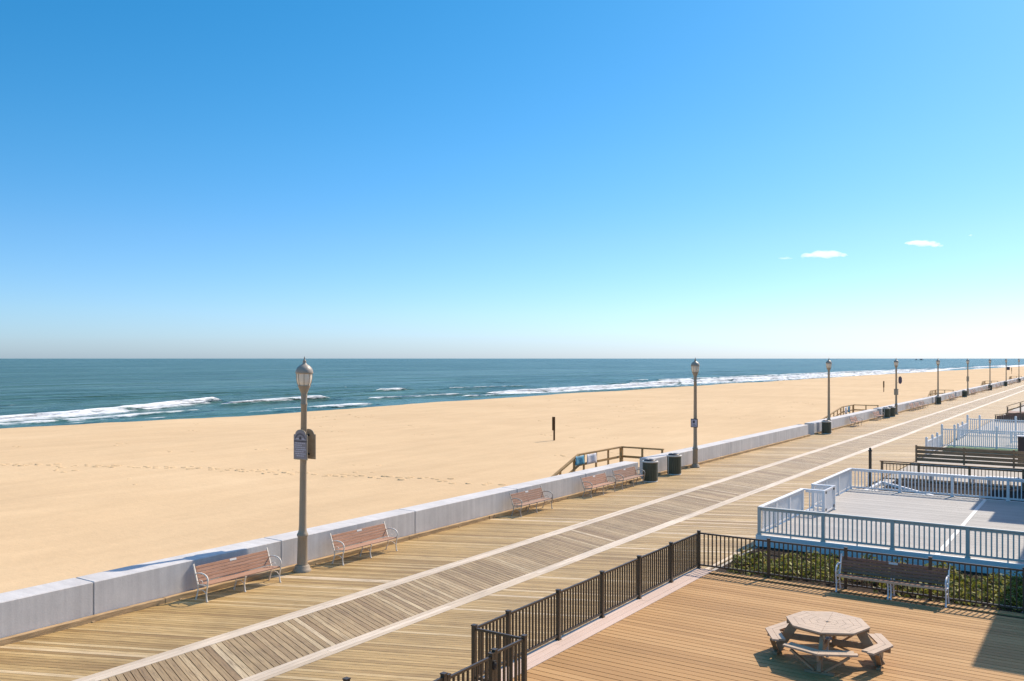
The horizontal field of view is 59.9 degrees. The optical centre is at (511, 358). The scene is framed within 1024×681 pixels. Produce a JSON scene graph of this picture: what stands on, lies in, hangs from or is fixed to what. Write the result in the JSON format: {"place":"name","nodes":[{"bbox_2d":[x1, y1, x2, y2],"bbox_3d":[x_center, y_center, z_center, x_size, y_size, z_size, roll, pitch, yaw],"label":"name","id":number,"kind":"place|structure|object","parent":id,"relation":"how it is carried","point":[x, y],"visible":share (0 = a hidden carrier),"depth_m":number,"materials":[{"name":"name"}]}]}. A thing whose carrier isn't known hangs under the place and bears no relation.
{"place":"outdoors","nodes":[
{"label":"outdoors","id":0,"kind":"place"},
{"bbox_2d":[0,366,1023,592],"bbox_3d":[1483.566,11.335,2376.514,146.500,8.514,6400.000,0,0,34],"label":"beach sand","id":1,"kind":"structure","parent":0,"point":[59,525],"depth_m":66.15,"materials":[{"name":"beige sand"}]},
{"bbox_2d":[0,461,637,637],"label":"sea wall","id":2,"kind":"structure","parent":1,"relation":"on","point":[38,606],"depth_m":24.44,"materials":[{"name":"concrete"}]},
{"bbox_2d":[0,383,850,485],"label":"footprints","id":3,"kind":"object","parent":1,"relation":"on","point":[261,470],"visible":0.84,"depth_m":58.34,"materials":[{"name":"beige sand"}]},
{"bbox_2d":[552,417,554,439],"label":"beach post","id":4,"kind":"object","parent":1,"relation":"on","point":[553,423],"visible":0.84,"depth_m":78.23,"materials":[{"name":"brown wood"}]},
{"bbox_2d":[551,446,663,476],"bbox_3d":[5.159,6.387,48.032,2.765,2.464,8.585,0,0,34],"label":"wooden railing","id":5,"kind":"object","parent":1,"relation":"on","point":[621,456],"visible":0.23,"depth_m":50.61,"materials":[{"name":"brown wood"}]},
{"bbox_2d":[575,455,584,465],"bbox_3d":[3.662,5.490,47.956,0.056,0.500,1.001,0,0,34],"label":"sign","id":6,"kind":"object","parent":5,"relation":"hanging from","point":[579,460],"visible":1,"depth_m":47.96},
{"bbox_2d":[587,453,596,463],"bbox_3d":[4.400,5.520,49.056,0.056,0.560,1.151,0,0,34],"label":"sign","id":7,"kind":"object","parent":5,"relation":"hanging from","point":[591,458],"visible":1,"depth_m":49.07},
{"bbox_2d":[640,424,807,477],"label":"sea wall","id":8,"kind":"structure","parent":1,"relation":"on","point":[712,450],"depth_m":57.70,"materials":[{"name":"concrete"}]},
{"bbox_2d":[804,409,877,434],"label":"sea wall","id":9,"kind":"structure","parent":1,"relation":"on","point":[816,425],"depth_m":81.19,"materials":[{"name":"concrete"}]},
{"bbox_2d":[820,404,878,419],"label":"beach stair","id":10,"kind":"object","parent":1,"relation":"on","point":[843,411],"visible":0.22,"depth_m":97.16,"materials":[{"name":"brown wood"}]},
{"bbox_2d":[873,392,954,417],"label":"sea wall","id":11,"kind":"structure","parent":1,"relation":"on","point":[902,406],"depth_m":113.95,"materials":[{"name":"concrete"}]},
{"bbox_2d":[927,390,944,396],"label":"beach stair","id":12,"kind":"object","parent":1,"relation":"on","point":[931,393],"visible":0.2,"depth_m":144.27,"materials":[{"name":"brown wood"}]},
{"bbox_2d":[953,382,999,397],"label":"sea wall","id":13,"kind":"structure","parent":1,"relation":"on","point":[959,392],"depth_m":164.94,"materials":[{"name":"concrete"}]},
{"bbox_2d":[1000,377,1023,384],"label":"sea wall","id":14,"kind":"structure","parent":1,"relation":"on","point":[1008,381],"depth_m":221.14,"materials":[{"name":"concrete"}]},
{"bbox_2d":[0,381,1023,680],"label":"boardwalk","id":15,"kind":"structure","parent":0,"point":[414,609],"depth_m":24.77,"materials":[{"name":"beige wood"}]},
{"bbox_2d":[192,547,281,601],"bbox_3d":[-7.415,5.844,24.138,0.633,0.931,2.493,0,0,34],"label":"bench","id":16,"kind":"object","parent":15,"relation":"on","point":[229,564],"visible":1,"depth_m":24.12,"materials":[{"name":"brown wood"}]},
{"bbox_2d":[293,356,312,572],"bbox_3d":[-6.175,3.120,26.315,0.540,6.360,0.540,1,1,34],"label":"street lamp","id":17,"kind":"object","parent":15,"relation":"on","point":[304,372],"visible":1,"depth_m":26.22,"materials":[{"name":"metal"}]},
{"bbox_2d":[294,430,307,459],"bbox_3d":[-6.207,2.535,26.159,0.575,0.890,0.064,0,0,34],"label":"arched sign","id":18,"kind":"object","parent":17,"relation":"attached to","point":[300,444],"visible":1,"depth_m":26.12,"materials":[{"name":"grey metal"}]},
{"bbox_2d":[307,429,315,458],"bbox_3d":[-6.043,2.535,26.404,0.575,0.890,0.064,0,0,34],"label":"arched sign","id":19,"kind":"object","parent":17,"relation":"attached to","point":[311,444],"visible":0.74,"depth_m":26.33,"materials":[{"name":"metal"}]},
{"bbox_2d":[329,521,397,564],"bbox_3d":[-4.672,5.844,28.222,0.633,0.931,2.493,0,0,34],"label":"bench","id":20,"kind":"object","parent":15,"relation":"on","point":[362,537],"visible":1,"depth_m":28.20,"materials":[{"name":"brown wood"}]},
{"bbox_2d":[0,380,1023,645],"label":"kerb","id":21,"kind":"structure","parent":15,"relation":"on","point":[168,598],"depth_m":26.28,"materials":[{"name":"beige concrete"}]},
{"bbox_2d":[509,486,552,516],"bbox_3d":[0.805,5.844,36.445,0.633,0.931,2.413,0,0,34],"label":"bench","id":22,"kind":"object","parent":15,"relation":"on","point":[525,495],"visible":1,"depth_m":36.42,"materials":[{"name":"brown wood"}]},
{"bbox_2d":[580,471,615,497],"bbox_3d":[4.011,5.844,41.218,0.633,0.931,2.353,0,0,34],"label":"bench","id":23,"kind":"object","parent":15,"relation":"on","point":[599,477],"visible":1,"depth_m":41.23,"materials":[{"name":"brown wood"}]},
{"bbox_2d":[612,465,644,489],"bbox_3d":[5.756,5.844,43.781,0.633,0.931,2.413,0,0,34],"label":"bench","id":24,"kind":"object","parent":15,"relation":"on","point":[627,472],"visible":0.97,"depth_m":43.81,"materials":[{"name":"brown wood"}]},
{"bbox_2d":[642,459,657,481],"bbox_3d":[7.078,5.725,45.541,0.820,1.150,0.820,0,0,34],"label":"trash can","id":25,"kind":"object","parent":15,"relation":"on","point":[650,467],"visible":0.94,"depth_m":45.24,"materials":[{"name":"metal"}]},
{"bbox_2d":[667,453,681,474],"bbox_3d":[8.807,5.725,48.295,0.820,1.150,0.820,0,0,-2],"label":"trash can","id":26,"kind":"object","parent":15,"relation":"on","point":[673,463],"visible":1,"depth_m":47.99,"materials":[{"name":"green metal"}]},
{"bbox_2d":[691,358,699,467],"bbox_3d":[10.599,3.120,51.428,0.540,6.360,0.540,0,0,-2],"label":"street lamp","id":27,"kind":"object","parent":15,"relation":"on","point":[695,364],"visible":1,"depth_m":51.33,"materials":[{"name":"metal"}]},
{"bbox_2d":[691,419,697,427],"bbox_3d":[10.519,3.730,51.308,0.420,0.500,0.049,0,0,34],"label":"notice sign","id":28,"kind":"object","parent":27,"relation":"attached to","point":[694,422],"visible":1,"depth_m":51.27,"materials":[{"name":"white metal"}]},
{"bbox_2d":[821,420,831,433],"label":"trash can","id":29,"kind":"object","parent":15,"relation":"on","point":[826,426],"visible":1,"depth_m":73.95,"materials":[{"name":"metal"}]},
{"bbox_2d":[826,359,831,431],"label":"street lamp","id":30,"kind":"object","parent":15,"relation":"on","point":[828,364],"visible":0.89,"depth_m":75.83,"materials":[{"name":"metal"}]},
{"bbox_2d":[849,416,861,426],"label":"bench","id":31,"kind":"object","parent":15,"relation":"on","point":[854,419],"visible":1,"depth_m":82.57,"materials":[{"name":"brown wood"}]},
{"bbox_2d":[872,411,883,419],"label":"bench","id":32,"kind":"object","parent":15,"relation":"on","point":[876,413],"visible":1,"depth_m":91.16,"materials":[{"name":"brown wood"}]},
{"bbox_2d":[882,407,890,417],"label":"trash can","id":33,"kind":"object","parent":15,"relation":"on","point":[886,412],"visible":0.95,"depth_m":93.64,"materials":[{"name":"metal"}]},
{"bbox_2d":[888,406,894,416],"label":"trash can","id":34,"kind":"object","parent":15,"relation":"on","point":[892,411],"visible":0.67,"depth_m":95.75,"materials":[{"name":"metal"}]},
{"bbox_2d":[894,359,898,414],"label":"street lamp","id":35,"kind":"object","parent":15,"relation":"on","point":[896,361],"visible":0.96,"depth_m":99.81,"materials":[{"name":"metal"}]},
{"bbox_2d":[908,403,917,410],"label":"bench","id":36,"kind":"object","parent":15,"relation":"on","point":[912,407],"visible":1,"depth_m":107.08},
{"bbox_2d":[936,359,939,395],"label":"street lamp","id":37,"kind":"object","parent":15,"relation":"on","point":[938,362],"visible":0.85,"depth_m":124.22,"materials":[{"name":"metal"}]},
{"bbox_2d":[935,396,940,403],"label":"trash can","id":38,"kind":"object","parent":15,"relation":"on","point":[937,399],"visible":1,"depth_m":121.82,"materials":[{"name":"metal"}]},
{"bbox_2d":[962,390,966,396],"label":"trash can","id":39,"kind":"object","parent":15,"relation":"on","point":[964,393],"visible":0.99,"depth_m":144.67,"materials":[{"name":"metal"}]},
{"bbox_2d":[966,359,969,395],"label":"street lamp","id":40,"kind":"object","parent":15,"relation":"on","point":[967,361],"visible":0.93,"depth_m":150.38,"materials":[{"name":"metal"}]},
{"bbox_2d":[989,359,990,383],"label":"street lamp","id":41,"kind":"object","parent":15,"relation":"on","point":[989,372],"visible":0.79,"depth_m":178.37,"materials":[{"name":"metal"}]},
{"bbox_2d":[0,359,1023,428],"bbox_3d":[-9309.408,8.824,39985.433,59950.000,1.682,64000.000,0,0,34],"label":"sea","id":42,"kind":"structure","parent":0,"point":[43,392],"depth_m":375.96,"materials":[{"name":"liquid"}]},
{"bbox_2d":[0,0,1023,358],"label":"sky","id":43,"kind":"structure","parent":0,"point":[180,179],"materials":[{"name":"blue"}]},
{"bbox_2d":[712,404,1023,570],"bbox_3d":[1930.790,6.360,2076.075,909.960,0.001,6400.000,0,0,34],"label":"ground","id":44,"kind":"structure","parent":0,"point":[937,470],"depth_m":52.32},
{"bbox_2d":[527,571,1023,666],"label":"timber deck base","id":45,"kind":"object","parent":44,"relation":"on","point":[869,596],"visible":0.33,"depth_m":23.09,"materials":[{"name":"brown wood"}]},
{"bbox_2d":[478,568,1023,680],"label":"timber deck","id":46,"kind":"structure","parent":45,"relation":"on","point":[698,624],"depth_m":19.40,"materials":[{"name":"brown wood"}]},
{"bbox_2d":[342,671,447,680],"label":"metal fence","id":47,"kind":"object","parent":46,"relation":"on","point":[443,675],"visible":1,"depth_m":14.22,"materials":[{"name":"brown metal"}]},
{"bbox_2d":[447,651,496,680],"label":"metal gate","id":48,"kind":"structure","parent":47,"relation":"attached to","point":[492,663],"depth_m":15.12,"materials":[{"name":"brown metal"}]},
{"bbox_2d":[475,628,527,680],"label":"metal fence","id":49,"kind":"object","parent":46,"relation":"on","point":[523,658],"visible":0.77,"depth_m":16.47,"materials":[{"name":"brown metal"}]},
{"bbox_2d":[491,638,523,680],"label":"metal fence","id":50,"kind":"object","parent":46,"relation":"on","point":[506,648],"visible":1,"depth_m":15.79,"materials":[{"name":"brown metal"}]},
{"bbox_2d":[471,530,700,680],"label":"metal fence","id":51,"kind":"object","parent":46,"relation":"on","point":[692,551],"visible":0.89,"depth_m":20.76,"materials":[{"name":"brown metal"}]},
{"bbox_2d":[765,611,892,676],"bbox_3d":[6.466,5.788,18.232,2.345,0.784,2.345,0,0,-42],"label":"picnic table","id":52,"kind":"object","parent":46,"relation":"on","point":[827,626],"visible":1,"depth_m":17.92,"materials":[{"name":"beige wood"}]},
{"bbox_2d":[700,532,1023,613],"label":"metal fence","id":53,"kind":"object","parent":46,"relation":"on","point":[929,559],"visible":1,"depth_m":23.75,"materials":[{"name":"brown metal"}]},
{"bbox_2d":[835,553,949,607],"bbox_3d":[9.770,5.694,22.898,2.673,0.931,0.633,0,0,34],"label":"bench","id":54,"kind":"object","parent":46,"relation":"on","point":[864,563],"visible":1,"depth_m":22.93,"materials":[{"name":"brown wood"}]},
{"bbox_2d":[715,546,1022,612],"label":"soil bed","id":55,"kind":"object","parent":44,"relation":"on","point":[854,583],"visible":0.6,"depth_m":25.16,"materials":[{"name":"green plant"}]},
{"bbox_2d":[727,547,1022,612],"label":"ground cover","id":56,"kind":"object","parent":55,"relation":"on","point":[1019,591],"visible":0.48,"depth_m":24.65,"materials":[{"name":"green plant"}]},
{"bbox_2d":[868,448,871,486],"bbox_3d":[17.684,5.375,43.898,0.185,1.950,0.185,0,0,-34],"label":"wooden post","id":57,"kind":"object","parent":44,"relation":"on","point":[870,458],"visible":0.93,"depth_m":43.86,"materials":[{"name":"brown wood"}]},
{"bbox_2d":[925,432,941,450],"bbox_3d":[28.475,5.690,59.961,0.148,1.260,6.252,0,0,34],"label":"white railing","id":58,"kind":"object","parent":44,"relation":"on","point":[933,441],"visible":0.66,"depth_m":59.89,"materials":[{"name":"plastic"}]},
{"bbox_2d":[877,478,1023,501],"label":"mulch bed","id":59,"kind":"object","parent":44,"relation":"on","point":[966,489],"depth_m":42.80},
{"bbox_2d":[865,481,932,494],"bbox_3d":[18.787,6.250,41.831,3.757,0.120,5.000,0,0,34],"label":"timber edging","id":60,"kind":"object","parent":59,"relation":"on","point":[893,485],"visible":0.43,"depth_m":43.11,"materials":[{"name":"wood"}]},
{"bbox_2d":[880,460,1023,490],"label":"timber railing","id":61,"kind":"object","parent":59,"relation":"on","point":[947,466],"visible":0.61,"depth_m":44.02,"materials":[{"name":"wood"}]},
{"bbox_2d":[957,421,966,439],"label":"white railing","id":62,"kind":"object","parent":44,"relation":"on","point":[963,426],"visible":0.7,"depth_m":71.39,"materials":[{"name":"plastic"}]},
{"bbox_2d":[915,445,1023,467],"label":"slat fence","id":63,"kind":"object","parent":44,"relation":"on","point":[983,455],"visible":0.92,"depth_m":52.59,"materials":[{"name":"brown wood"}]},
{"bbox_2d":[946,445,1017,454],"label":"turf patio","id":64,"kind":"structure","parent":44,"relation":"on","point":[982,448],"depth_m":61.20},
{"bbox_2d":[941,424,1023,448],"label":"white railing","id":65,"kind":"object","parent":64,"relation":"on","point":[954,429],"visible":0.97,"depth_m":61.43,"materials":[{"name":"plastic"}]},
{"bbox_2d":[966,415,1023,435],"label":"white railing","id":66,"kind":"object","parent":44,"relation":"on","point":[979,419],"visible":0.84,"depth_m":72.99,"materials":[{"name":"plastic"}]},
{"bbox_2d":[1017,435,1023,459],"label":"privacy panel","id":67,"kind":"object","parent":44,"relation":"on","point":[1020,442],"visible":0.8,"depth_m":53.79,"materials":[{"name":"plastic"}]},
{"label":"grey deck base","id":68,"kind":"structure","parent":44,"relation":"on","visible":0},
{"bbox_2d":[756,489,1023,575],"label":"grey deck fascia","id":69,"kind":"structure","parent":68,"relation":"attached to","point":[910,553],"depth_m":27.70,"materials":[{"name":"grey wood"}]},
{"bbox_2d":[762,489,1023,563],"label":"grey deck","id":70,"kind":"structure","parent":68,"relation":"on","point":[996,514],"depth_m":32.84,"materials":[{"name":"grey wood"}]},
{"bbox_2d":[760,488,803,530],"bbox_3d":[9.804,5.484,32.169,0.150,0.969,5.010,0,0,34],"label":"white railing","id":71,"kind":"object","parent":70,"relation":"on","point":[794,500],"visible":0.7,"depth_m":32.26,"materials":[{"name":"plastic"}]},
{"bbox_2d":[804,488,825,511],"bbox_3d":[11.529,5.487,33.938,0.860,0.969,0.150,0,0,34],"label":"white railing","id":72,"kind":"object","parent":70,"relation":"on","point":[813,491],"visible":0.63,"depth_m":33.85,"materials":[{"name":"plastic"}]},
{"bbox_2d":[813,484,835,509],"bbox_3d":[12.365,5.487,35.183,0.860,0.969,0.150,0,0,34],"label":"white railing","id":73,"kind":"object","parent":70,"relation":"on","point":[820,486],"visible":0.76,"depth_m":35.10,"materials":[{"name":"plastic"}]},
{"bbox_2d":[825,486,834,511],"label":"white gate","id":74,"kind":"structure","parent":70,"relation":"on","point":[829,500],"depth_m":34.44,"materials":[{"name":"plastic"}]},
{"bbox_2d":[811,468,851,507],"bbox_3d":[13.672,5.484,37.925,0.150,0.969,6.160,0,0,34],"label":"white railing","id":75,"kind":"object","parent":70,"relation":"on","point":[840,480],"visible":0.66,"depth_m":38.40,"materials":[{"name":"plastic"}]},
{"bbox_2d":[757,506,1023,562],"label":"deck railing","id":76,"kind":"object","parent":70,"relation":"on","point":[892,545],"visible":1,"depth_m":27.65,"materials":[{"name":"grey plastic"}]},
{"bbox_2d":[849,468,1023,500],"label":"white railing","id":77,"kind":"object","parent":70,"relation":"on","point":[952,477],"visible":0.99,"depth_m":38.50,"materials":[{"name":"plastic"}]},
{"bbox_2d":[929,472,975,483],"bbox_3d":[22.230,6.080,44.927,2.200,0.440,0.380,0,0,34],"label":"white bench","id":78,"kind":"object","parent":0,"point":[955,474],"visible":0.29,"depth_m":44.89,"materials":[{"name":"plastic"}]},
{"bbox_2d":[986,476,1021,484],"bbox_3d":[24.556,6.080,43.726,2.200,0.440,0.380,0,0,31],"label":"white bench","id":79,"kind":"object","parent":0,"point":[1001,477],"visible":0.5,"depth_m":43.87,"materials":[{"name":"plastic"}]},
{"bbox_2d":[995,412,1023,421],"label":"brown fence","id":80,"kind":"object","parent":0,"point":[1011,416],"visible":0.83,"depth_m":88.76,"materials":[{"name":"brown wood"}]},
{"bbox_2d":[1006,401,1023,414],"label":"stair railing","id":81,"kind":"object","parent":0,"point":[1014,412],"visible":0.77,"depth_m":94.54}
]}

